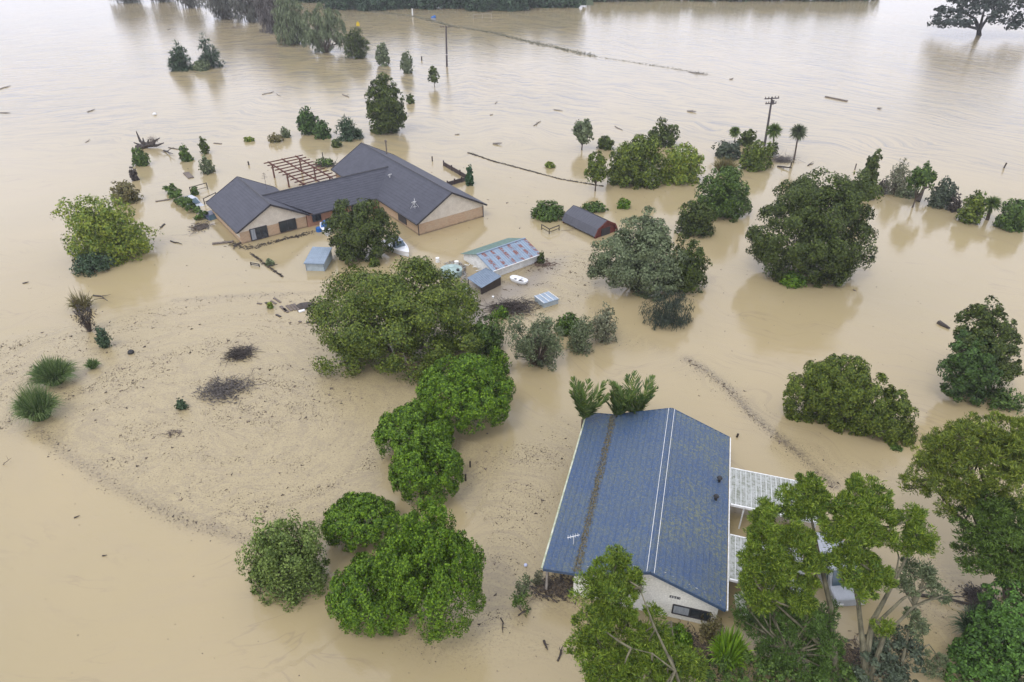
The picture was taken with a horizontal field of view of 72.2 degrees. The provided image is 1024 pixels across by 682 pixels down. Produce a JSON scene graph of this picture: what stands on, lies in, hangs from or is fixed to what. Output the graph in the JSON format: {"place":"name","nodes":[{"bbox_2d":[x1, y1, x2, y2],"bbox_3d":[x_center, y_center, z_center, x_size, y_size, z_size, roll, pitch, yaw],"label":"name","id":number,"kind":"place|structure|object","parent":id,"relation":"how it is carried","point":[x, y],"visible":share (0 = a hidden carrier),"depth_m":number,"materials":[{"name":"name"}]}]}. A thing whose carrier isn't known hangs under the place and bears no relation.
{"place":"outdoors","nodes":[
{"label":"outdoors","id":0,"kind":"place"},
{"bbox_2d":[290,0,593,6],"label":"river bank","id":1,"kind":"structure","parent":0,"point":[589,2],"depth_m":242.89,"materials":[{"name":"green plant"}]},
{"bbox_2d":[320,0,363,10],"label":"tree","id":2,"kind":"object","parent":1,"relation":"on","point":[341,4],"visible":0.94,"depth_m":228.31,"materials":[{"name":"green plant"}]},
{"bbox_2d":[351,0,391,11],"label":"tree","id":3,"kind":"object","parent":1,"relation":"on","point":[375,5],"visible":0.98,"depth_m":226.67,"materials":[{"name":"green plant"}]},
{"bbox_2d":[407,0,448,9],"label":"tree","id":4,"kind":"object","parent":1,"relation":"on","point":[426,4],"visible":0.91,"depth_m":229.41,"materials":[{"name":"green plant"}]},
{"bbox_2d":[462,0,502,11],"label":"tree","id":5,"kind":"object","parent":1,"relation":"on","point":[481,5],"visible":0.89,"depth_m":226.49,"materials":[{"name":"green plant"}]},
{"bbox_2d":[489,0,530,11],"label":"tree","id":6,"kind":"object","parent":1,"relation":"on","point":[513,5],"visible":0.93,"depth_m":225.93,"materials":[{"name":"green plant"}]},
{"bbox_2d":[0,0,1023,681],"bbox_3d":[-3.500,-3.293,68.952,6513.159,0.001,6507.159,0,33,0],"label":"flood water","id":7,"kind":"structure","parent":0,"point":[948,100],"depth_m":70.95,"materials":[{"name":"beige liquid"}]},
{"bbox_2d":[7,380,68,422],"bbox_3d":[-36.746,4.589,53.891,4.370,3.902,4.362,0,33,0],"label":"grass clump","id":8,"kind":"object","parent":7,"relation":"on","point":[38,404],"visible":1,"depth_m":53.60,"materials":[{"name":"green plant"}]},
{"bbox_2d":[21,353,83,388],"bbox_3d":[-38.134,2.421,57.920,5.203,3.118,4.516,0,33,0],"label":"grass clump","id":9,"kind":"object","parent":7,"relation":"on","point":[54,372],"visible":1,"depth_m":57.65,"materials":[{"name":"green plant"}]},
{"bbox_2d":[65,286,97,310],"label":"reedy bush","id":10,"kind":"object","parent":7,"relation":"on","point":[81,301],"visible":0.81,"depth_m":68.03,"materials":[{"name":"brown plant"}]},
{"bbox_2d":[70,300,96,331],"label":"dead shrub","id":11,"kind":"object","parent":7,"relation":"on","point":[86,322],"visible":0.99,"depth_m":64.24,"materials":[{"name":"brown plant"}]},
{"bbox_2d":[69,251,114,277],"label":"shrub","id":12,"kind":"object","parent":7,"relation":"on","point":[89,263],"visible":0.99,"depth_m":74.66,"materials":[{"name":"green plant"}]},
{"bbox_2d":[49,193,162,266],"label":"broad tree","id":13,"kind":"object","parent":7,"relation":"on","point":[100,231],"visible":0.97,"depth_m":75.93,"materials":[{"name":"green plant"}]},
{"bbox_2d":[109,179,143,205],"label":"brown shrub","id":14,"kind":"object","parent":7,"relation":"on","point":[127,193],"visible":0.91,"depth_m":90.56,"materials":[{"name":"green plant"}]},
{"bbox_2d":[131,147,150,166],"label":"round shrub","id":15,"kind":"object","parent":7,"relation":"on","point":[139,158],"visible":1,"depth_m":102.53,"materials":[{"name":"green plant"}]},
{"bbox_2d":[166,39,192,71],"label":"conifer","id":16,"kind":"object","parent":7,"relation":"on","point":[178,60],"visible":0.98,"depth_m":154.73,"materials":[{"name":"green plant"}]},
{"bbox_2d":[162,183,207,219],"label":"hedge","id":17,"kind":"object","parent":7,"relation":"on","point":[172,192],"visible":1,"depth_m":89.82,"materials":[{"name":"green plant"}]},
{"bbox_2d":[197,33,225,67],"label":"conifer","id":18,"kind":"object","parent":7,"relation":"on","point":[210,56],"visible":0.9,"depth_m":156.17,"materials":[{"name":"green plant"}]},
{"bbox_2d":[197,0,240,19],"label":"grey tree","id":19,"kind":"object","parent":7,"relation":"on","point":[221,9],"visible":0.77,"depth_m":211.26,"materials":[{"name":"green plant"}]},
{"bbox_2d":[182,367,272,405],"bbox_3d":[-23.250,3.501,57.638,5.649,1.305,5.420,13,35,19],"label":"brush heap","id":20,"kind":"object","parent":7,"relation":"on","point":[220,391],"visible":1,"depth_m":57.54,"materials":[{"name":"brown plant"}]},
{"bbox_2d":[220,343,261,366],"bbox_3d":[-23.887,0.826,61.510,4.050,1.585,4.164,0,33,0],"label":"brush heap","id":21,"kind":"object","parent":7,"relation":"on","point":[242,353],"visible":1,"depth_m":61.78,"materials":[{"name":"brown wood"}]},
{"bbox_2d":[228,0,263,22],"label":"grey tree","id":22,"kind":"object","parent":7,"relation":"on","point":[246,8],"visible":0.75,"depth_m":206.35,"materials":[{"name":"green plant"}]},
{"bbox_2d":[251,0,289,33],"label":"grey tree","id":23,"kind":"object","parent":7,"relation":"on","point":[267,6],"visible":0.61,"depth_m":191.93,"materials":[{"name":"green plant"}]},
{"bbox_2d":[235,508,331,612],"bbox_3d":[-13.258,12.170,40.522,5.298,6.082,4.546,0,33,0],"label":"leafy shrub","id":24,"kind":"object","parent":7,"relation":"on","point":[284,560],"visible":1,"depth_m":39.89,"materials":[{"name":"green plant"}]},
{"bbox_2d":[270,0,310,45],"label":"willow tree","id":25,"kind":"object","parent":7,"relation":"on","point":[287,25],"visible":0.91,"depth_m":176.61,"materials":[{"name":"green plant"}]},
{"bbox_2d":[264,155,336,186],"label":"pergola","id":26,"kind":"object","parent":7,"relation":"in","point":[288,175],"visible":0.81,"depth_m":96.09,"materials":[{"name":"brown wood"}]},
{"bbox_2d":[295,106,319,134],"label":"dark shrub","id":27,"kind":"object","parent":7,"relation":"on","point":[305,120],"visible":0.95,"depth_m":114.93,"materials":[{"name":"green plant"}]},
{"bbox_2d":[303,247,332,270],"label":"tin shed","id":28,"kind":"structure","parent":7,"relation":"in","point":[319,258],"depth_m":75.62,"materials":[{"name":"silver metal"}]},
{"bbox_2d":[311,120,331,139],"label":"dark shrub","id":29,"kind":"object","parent":7,"relation":"on","point":[322,130],"visible":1,"depth_m":113.53,"materials":[{"name":"green plant"}]},
{"bbox_2d":[298,2,346,52],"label":"willow tree","id":30,"kind":"object","parent":7,"relation":"on","point":[318,36],"visible":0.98,"depth_m":168.33,"materials":[{"name":"green plant"}]},
{"bbox_2d":[206,140,486,243],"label":"brick house","id":31,"kind":"structure","parent":7,"relation":"on","point":[415,199],"depth_m":85.42,"materials":[{"name":"grey tile"}]},
{"bbox_2d":[333,117,363,141],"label":"young pine","id":32,"kind":"object","parent":7,"relation":"on","point":[350,133],"visible":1,"depth_m":113.34,"materials":[{"name":"green plant"}]},
{"bbox_2d":[342,26,370,58],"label":"round shrub","id":33,"kind":"object","parent":7,"relation":"on","point":[356,38],"visible":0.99,"depth_m":164.96,"materials":[{"name":"green plant"}]},
{"bbox_2d":[320,491,400,552],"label":"rounded tree","id":34,"kind":"object","parent":7,"relation":"on","point":[349,512],"visible":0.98,"depth_m":43.17,"materials":[{"name":"green plant"}]},
{"bbox_2d":[322,198,401,266],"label":"broad tree","id":35,"kind":"object","parent":7,"relation":"on","point":[357,241],"visible":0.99,"depth_m":75.91,"materials":[{"name":"green plant"}]},
{"bbox_2d":[325,551,418,637],"bbox_3d":[-7.708,14.057,39.215,5.496,4.352,4.805,0,33,0],"label":"rounded tree","id":36,"kind":"object","parent":7,"relation":"on","point":[357,574],"visible":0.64,"depth_m":38.02,"materials":[{"name":"green plant"}]},
{"bbox_2d":[374,42,389,66],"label":"young tree","id":37,"kind":"object","parent":7,"relation":"on","point":[382,57],"visible":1,"depth_m":158.11,"materials":[{"name":"green plant"}]},
{"bbox_2d":[364,72,408,134],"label":"ovoid tree","id":38,"kind":"object","parent":7,"relation":"on","point":[386,106],"visible":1,"depth_m":113.87,"materials":[{"name":"green plant"}]},
{"bbox_2d":[306,255,484,384],"bbox_3d":[-10.093,-2.243,60.107,15.636,8.872,11.360,0,33,0],"label":"broad tree","id":39,"kind":"object","parent":7,"relation":"on","point":[400,314],"visible":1,"depth_m":58.61,"materials":[{"name":"green plant"}]},
{"bbox_2d":[371,397,454,461],"bbox_3d":[-7.087,6.494,50.489,5.972,4.660,5.084,0,33,0],"label":"rounded tree","id":40,"kind":"object","parent":7,"relation":"on","point":[399,425],"visible":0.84,"depth_m":49.44,"materials":[{"name":"green plant"}]},
{"bbox_2d":[388,429,464,504],"bbox_3d":[-5.694,8.376,46.587,5.181,5.792,4.496,0,33,0],"label":"rounded tree","id":41,"kind":"object","parent":7,"relation":"on","point":[419,459],"visible":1,"depth_m":45.56,"materials":[{"name":"green plant"}]},
{"bbox_2d":[371,495,486,645],"bbox_3d":[-4.339,12.168,37.094,6.008,9.852,5.706,0,33,0],"label":"rounded tree","id":42,"kind":"object","parent":7,"relation":"on","point":[422,552],"visible":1,"depth_m":35.43,"materials":[{"name":"green plant"}]},
{"bbox_2d":[415,352,515,435],"bbox_3d":[-3.424,3.639,52.831,7.544,6.906,6.794,0,33,0],"label":"rounded tree","id":43,"kind":"object","parent":7,"relation":"on","point":[482,390],"visible":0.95,"depth_m":50.97,"materials":[{"name":"green plant"}]},
{"bbox_2d":[0,167,958,679],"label":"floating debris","id":44,"kind":"object","parent":7,"relation":"on","point":[322,429],"visible":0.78,"depth_m":54.57,"materials":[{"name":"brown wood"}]},
{"bbox_2d":[365,9,597,56],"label":"brushwood line","id":45,"kind":"object","parent":7,"relation":"on","point":[504,35],"visible":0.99,"depth_m":193.37,"materials":[{"name":"plant"}]},
{"bbox_2d":[457,314,507,355],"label":"leafy tree","id":46,"kind":"object","parent":7,"relation":"on","point":[490,337],"visible":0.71,"depth_m":61.25,"materials":[{"name":"green plant"}]},
{"bbox_2d":[467,268,500,293],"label":"lean to","id":47,"kind":"object","parent":7,"relation":"on","point":[486,279],"visible":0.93,"depth_m":72.11,"materials":[{"name":"grey metal"}]},
{"bbox_2d":[461,237,539,275],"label":"rusty roofed shed","id":48,"kind":"structure","parent":7,"relation":"on","point":[504,256],"depth_m":75.77,"materials":[{"name":"white paint"}]},
{"bbox_2d":[488,345,512,374],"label":"rounded tree","id":49,"kind":"object","parent":7,"relation":"on","point":[497,359],"visible":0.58,"depth_m":58.80,"materials":[{"name":"green plant"}]},
{"bbox_2d":[479,295,543,319],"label":"timber heap","id":50,"kind":"object","parent":7,"relation":"on","point":[513,306],"visible":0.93,"depth_m":68.48,"materials":[{"name":"brown wood"}]},
{"bbox_2d":[500,312,564,370],"bbox_3d":[1.732,-0.013,59.604,5.572,5.646,3.952,0,33,0],"label":"twiggy shrub","id":51,"kind":"object","parent":7,"relation":"on","point":[542,338],"visible":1,"depth_m":58.83,"materials":[{"name":"green plant"}]},
{"bbox_2d":[534,291,558,307],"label":"tin hutch","id":52,"kind":"object","parent":7,"relation":"on","point":[546,299],"visible":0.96,"depth_m":69.31,"materials":[{"name":"white paint"}]},
{"bbox_2d":[530,199,564,222],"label":"hedge","id":53,"kind":"object","parent":7,"relation":"on","point":[543,211],"visible":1,"depth_m":86.47,"materials":[{"name":"green plant"}]},
{"bbox_2d":[520,570,592,606],"bbox_3d":[2.526,14.468,41.586,6.042,0.556,2.798,0,33,0],"label":"brush heap","id":54,"kind":"object","parent":7,"relation":"on","point":[556,588],"visible":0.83,"depth_m":41.47,"materials":[{"name":"brown plant"}]},
{"bbox_2d":[553,312,580,336],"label":"leafy shrub","id":55,"kind":"object","parent":7,"relation":"on","point":[565,323],"visible":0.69,"depth_m":64.25,"materials":[{"name":"green plant"}]},
{"bbox_2d":[566,314,594,356],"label":"twiggy shrub","id":56,"kind":"object","parent":7,"relation":"on","point":[583,334],"visible":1,"depth_m":61.41,"materials":[{"name":"green plant"}]},
{"bbox_2d":[571,118,593,149],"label":"slender tree","id":57,"kind":"object","parent":7,"relation":"on","point":[581,130],"visible":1,"depth_m":107.38,"materials":[{"name":"green plant"}]},
{"bbox_2d":[561,205,617,238],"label":"red ended barn","id":58,"kind":"structure","parent":7,"relation":"on","point":[588,222],"depth_m":83.38,"materials":[{"name":"paint"}]},
{"bbox_2d":[569,375,610,427],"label":"palm","id":59,"kind":"object","parent":7,"relation":"on","point":[579,395],"visible":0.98,"depth_m":50.29,"materials":[{"name":"green plant"}]},
{"bbox_2d":[584,150,607,190],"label":"slender tree","id":60,"kind":"object","parent":7,"relation":"on","point":[596,171],"visible":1,"depth_m":92.70,"materials":[{"name":"green plant"}]},
{"bbox_2d":[589,301,618,344],"bbox_3d":[8.255,-1.516,62.937,2.765,4.435,2.788,0,33,0],"label":"twiggy shrub","id":61,"kind":"object","parent":7,"relation":"on","point":[604,327],"visible":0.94,"depth_m":62.57,"materials":[{"name":"green plant"}]},
{"bbox_2d":[606,385,636,416],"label":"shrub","id":62,"kind":"object","parent":7,"relation":"on","point":[617,408],"visible":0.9,"depth_m":50.26,"materials":[{"name":"green plant"}]},
{"bbox_2d":[606,370,658,413],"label":"palm","id":63,"kind":"object","parent":7,"relation":"on","point":[641,401],"visible":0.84,"depth_m":50.77,"materials":[{"name":"green plant"}]},
{"bbox_2d":[606,134,664,189],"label":"round shrub","id":64,"kind":"object","parent":7,"relation":"on","point":[635,164],"visible":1,"depth_m":94.81,"materials":[{"name":"green plant"}]},
{"bbox_2d":[562,543,710,681],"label":"feathery tree","id":65,"kind":"object","parent":7,"relation":"on","point":[668,661],"visible":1,"depth_m":33.08,"materials":[{"name":"green plant"}]},
{"bbox_2d":[586,205,688,301],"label":"willow tree","id":66,"kind":"object","parent":7,"relation":"on","point":[633,270],"visible":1,"depth_m":68.56,"materials":[{"name":"green plant"}]},
{"bbox_2d":[647,116,680,147],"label":"slender tree","id":67,"kind":"object","parent":7,"relation":"on","point":[666,133],"visible":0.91,"depth_m":109.99,"materials":[{"name":"green plant"}]},
{"bbox_2d":[639,285,694,330],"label":"dark shrub","id":68,"kind":"object","parent":7,"relation":"on","point":[675,304],"visible":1,"depth_m":65.43,"materials":[{"name":"green plant"}]},
{"bbox_2d":[660,621,692,651],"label":"leafy shrub","id":69,"kind":"object","parent":7,"relation":"on","point":[681,637],"visible":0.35,"depth_m":37.54,"materials":[{"name":"green plant"}]},
{"bbox_2d":[541,408,816,625],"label":"blue roofed house","id":70,"kind":"structure","parent":7,"relation":"on","point":[657,493],"depth_m":43.06,"materials":[{"name":"metal"}]},
{"bbox_2d":[671,604,711,620],"bbox_3d":[10.014,15.180,39.189,2.120,0.780,0.060,8,34,13],"label":"window","id":71,"kind":"structure","parent":70,"relation":"in","point":[694,613],"depth_m":39.18,"materials":[{"name":"black glass"}]},
{"bbox_2d":[656,142,705,185],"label":"round shrub","id":72,"kind":"object","parent":7,"relation":"on","point":[679,167],"visible":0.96,"depth_m":95.98,"materials":[{"name":"green plant"}]},
{"bbox_2d":[661,233,712,296],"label":"dark shrub","id":73,"kind":"object","parent":7,"relation":"on","point":[692,269],"visible":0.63,"depth_m":70.04,"materials":[{"name":"green plant"}]},
{"bbox_2d":[674,200,715,238],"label":"round shrub","id":74,"kind":"object","parent":7,"relation":"on","point":[693,221],"visible":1,"depth_m":81.86,"materials":[{"name":"green plant"}]},
{"bbox_2d":[673,619,741,680],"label":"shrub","id":75,"kind":"object","parent":7,"relation":"on","point":[697,643],"visible":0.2,"depth_m":38.28,"materials":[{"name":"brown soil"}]},
{"bbox_2d":[698,612,725,644],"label":"shrub","id":76,"kind":"object","parent":7,"relation":"on","point":[711,629],"visible":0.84,"depth_m":38.21,"materials":[{"name":"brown plant"}]},
{"bbox_2d":[689,164,752,222],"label":"round shrub","id":77,"kind":"object","parent":7,"relation":"on","point":[728,199],"visible":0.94,"depth_m":85.44,"materials":[{"name":"green plant"}]},
{"bbox_2d":[711,140,741,160],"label":"dark shrub","id":78,"kind":"object","parent":7,"relation":"on","point":[728,150],"visible":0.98,"depth_m":105.14,"materials":[{"name":"green plant"}]},
{"bbox_2d":[706,619,755,671],"bbox_3d":[11.386,15.971,36.571,2.680,3.823,2.174,0,33,0],"label":"fern","id":79,"kind":"object","parent":7,"relation":"on","point":[728,645],"visible":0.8,"depth_m":36.32,"materials":[{"name":"green plant"}]},
{"bbox_2d":[738,139,773,172],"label":"yellow shrub","id":80,"kind":"object","parent":7,"relation":"on","point":[755,158],"visible":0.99,"depth_m":100.69,"materials":[{"name":"green plant"}]},
{"bbox_2d":[703,644,870,681],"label":"understorey shrub","id":81,"kind":"object","parent":7,"relation":"on","point":[759,664],"visible":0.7,"depth_m":35.78,"materials":[{"name":"green plant"}]},
{"bbox_2d":[735,471,842,681],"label":"wattle tree","id":82,"kind":"object","parent":7,"relation":"on","point":[777,564],"visible":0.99,"depth_m":34.55,"materials":[{"name":"green plant"}]},
{"bbox_2d":[730,588,848,681],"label":"understorey shrub","id":83,"kind":"object","parent":7,"relation":"on","point":[776,633],"visible":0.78,"depth_m":35.79,"materials":[{"name":"green plant"}]},
{"bbox_2d":[778,270,807,288],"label":"shrub","id":84,"kind":"object","parent":7,"relation":"on","point":[795,283],"visible":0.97,"depth_m":72.17,"materials":[{"name":"green plant"}]},
{"bbox_2d":[745,166,884,288],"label":"tree","id":85,"kind":"object","parent":7,"relation":"on","point":[812,223],"visible":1,"depth_m":70.62,"materials":[{"name":"green plant"}]},
{"bbox_2d":[770,630,909,681],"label":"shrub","id":86,"kind":"object","parent":7,"relation":"on","point":[851,655],"visible":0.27,"depth_m":37.85,"materials":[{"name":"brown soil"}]},
{"bbox_2d":[816,532,864,606],"bbox_3d":[19.373,13.722,42.100,1.880,2.030,4.420,-2,33,-3],"label":"parked van","id":87,"kind":"object","parent":7,"relation":"on","point":[845,596],"visible":0.16,"depth_m":40.87,"materials":[{"name":"white paint"}]},
{"bbox_2d":[782,353,918,446],"bbox_3d":[25.592,4.112,52.369,9.957,6.591,3.614,13,36,20],"label":"hedge bush","id":88,"kind":"object","parent":7,"relation":"on","point":[835,396],"visible":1,"depth_m":51.74,"materials":[{"name":"green plant"}]},
{"bbox_2d":[859,148,882,200],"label":"conical tree","id":89,"kind":"object","parent":7,"relation":"on","point":[872,165],"visible":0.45,"depth_m":90.15,"materials":[{"name":"green plant"}]},
{"bbox_2d":[816,470,944,681],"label":"wattle tree","id":90,"kind":"object","parent":7,"relation":"on","point":[857,525],"visible":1,"depth_m":34.55,"materials":[{"name":"green plant"}]},
{"bbox_2d":[852,624,926,681],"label":"grey shrub","id":91,"kind":"object","parent":7,"relation":"on","point":[889,662],"visible":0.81,"depth_m":35.52,"materials":[{"name":"green plant"}]},
{"bbox_2d":[883,158,911,196],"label":"pale tree","id":92,"kind":"object","parent":7,"relation":"on","point":[895,187],"visible":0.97,"depth_m":92.51,"materials":[{"name":"green plant"}]},
{"bbox_2d":[906,160,937,207],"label":"leaning tree","id":93,"kind":"object","parent":7,"relation":"on","point":[920,177],"visible":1,"depth_m":87.57,"materials":[{"name":"green plant"}]},
{"bbox_2d":[893,556,953,679],"bbox_3d":[20.932,14.571,36.047,3.169,7.230,4.559,-5,34,-8],"label":"wattle tree","id":94,"kind":"object","parent":7,"relation":"on","point":[925,573],"visible":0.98,"depth_m":35.41,"materials":[{"name":"green plant"}]},
{"bbox_2d":[924,175,958,209],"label":"grey shrub","id":95,"kind":"object","parent":7,"relation":"on","point":[941,196],"visible":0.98,"depth_m":89.01,"materials":[{"name":"green plant"}]},
{"bbox_2d":[896,410,1023,598],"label":"acacia tree","id":96,"kind":"object","parent":7,"relation":"on","point":[959,452],"visible":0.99,"depth_m":38.92,"materials":[{"name":"green plant"}]},
{"bbox_2d":[936,327,1004,406],"bbox_3d":[35.548,2.494,54.728,5.461,7.099,3.673,0,33,0],"label":"dark column tree","id":97,"kind":"object","parent":7,"relation":"on","point":[970,377],"visible":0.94,"depth_m":53.70,"materials":[{"name":"green plant"}]},
{"bbox_2d":[955,189,987,224],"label":"olive shrub","id":98,"kind":"object","parent":7,"relation":"on","point":[971,210],"visible":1,"depth_m":84.91,"materials":[{"name":"green plant"}]},
{"bbox_2d":[946,595,1001,643],"bbox_3d":[25.330,15.061,37.780,2.937,4.022,2.824,-18,37,-25],"label":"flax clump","id":99,"kind":"object","parent":7,"relation":"on","point":[965,620],"visible":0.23,"depth_m":38.19,"materials":[{"name":"green plant"}]},
{"bbox_2d":[927,0,1023,35],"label":"spreading tree","id":100,"kind":"object","parent":7,"relation":"on","point":[999,6],"visible":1,"depth_m":185.16,"materials":[{"name":"green plant"}]},
{"bbox_2d":[949,580,1001,609],"bbox_3d":[27.440,14.931,40.643,3.673,0.745,3.022,0,33,0],"label":"mud debris","id":101,"kind":"object","parent":7,"relation":"on","point":[972,595],"visible":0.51,"depth_m":41.09,"materials":[{"name":"brown soil"}]},
{"bbox_2d":[935,483,1023,616],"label":"acacia tree","id":102,"kind":"object","parent":7,"relation":"on","point":[995,535],"visible":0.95,"depth_m":37.36,"materials":[{"name":"green plant"}]},
{"bbox_2d":[942,571,1023,681],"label":"broadleaf shrub","id":103,"kind":"object","parent":7,"relation":"on","point":[1009,653],"visible":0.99,"depth_m":35.48,"materials":[{"name":"green plant"}]},
{"bbox_2d":[953,295,1023,393],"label":"dark column tree","id":104,"kind":"object","parent":7,"relation":"on","point":[1005,330],"visible":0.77,"depth_m":53.54,"materials":[{"name":"green plant"}]},
{"bbox_2d":[978,387,1023,415],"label":"shrub","id":105,"kind":"object","parent":7,"relation":"on","point":[1002,399],"visible":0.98,"depth_m":55.37,"materials":[{"name":"green plant"}]},
{"bbox_2d":[992,198,1023,232],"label":"round shrub","id":106,"kind":"object","parent":7,"relation":"on","point":[1010,218],"visible":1,"depth_m":83.39,"materials":[{"name":"green plant"}]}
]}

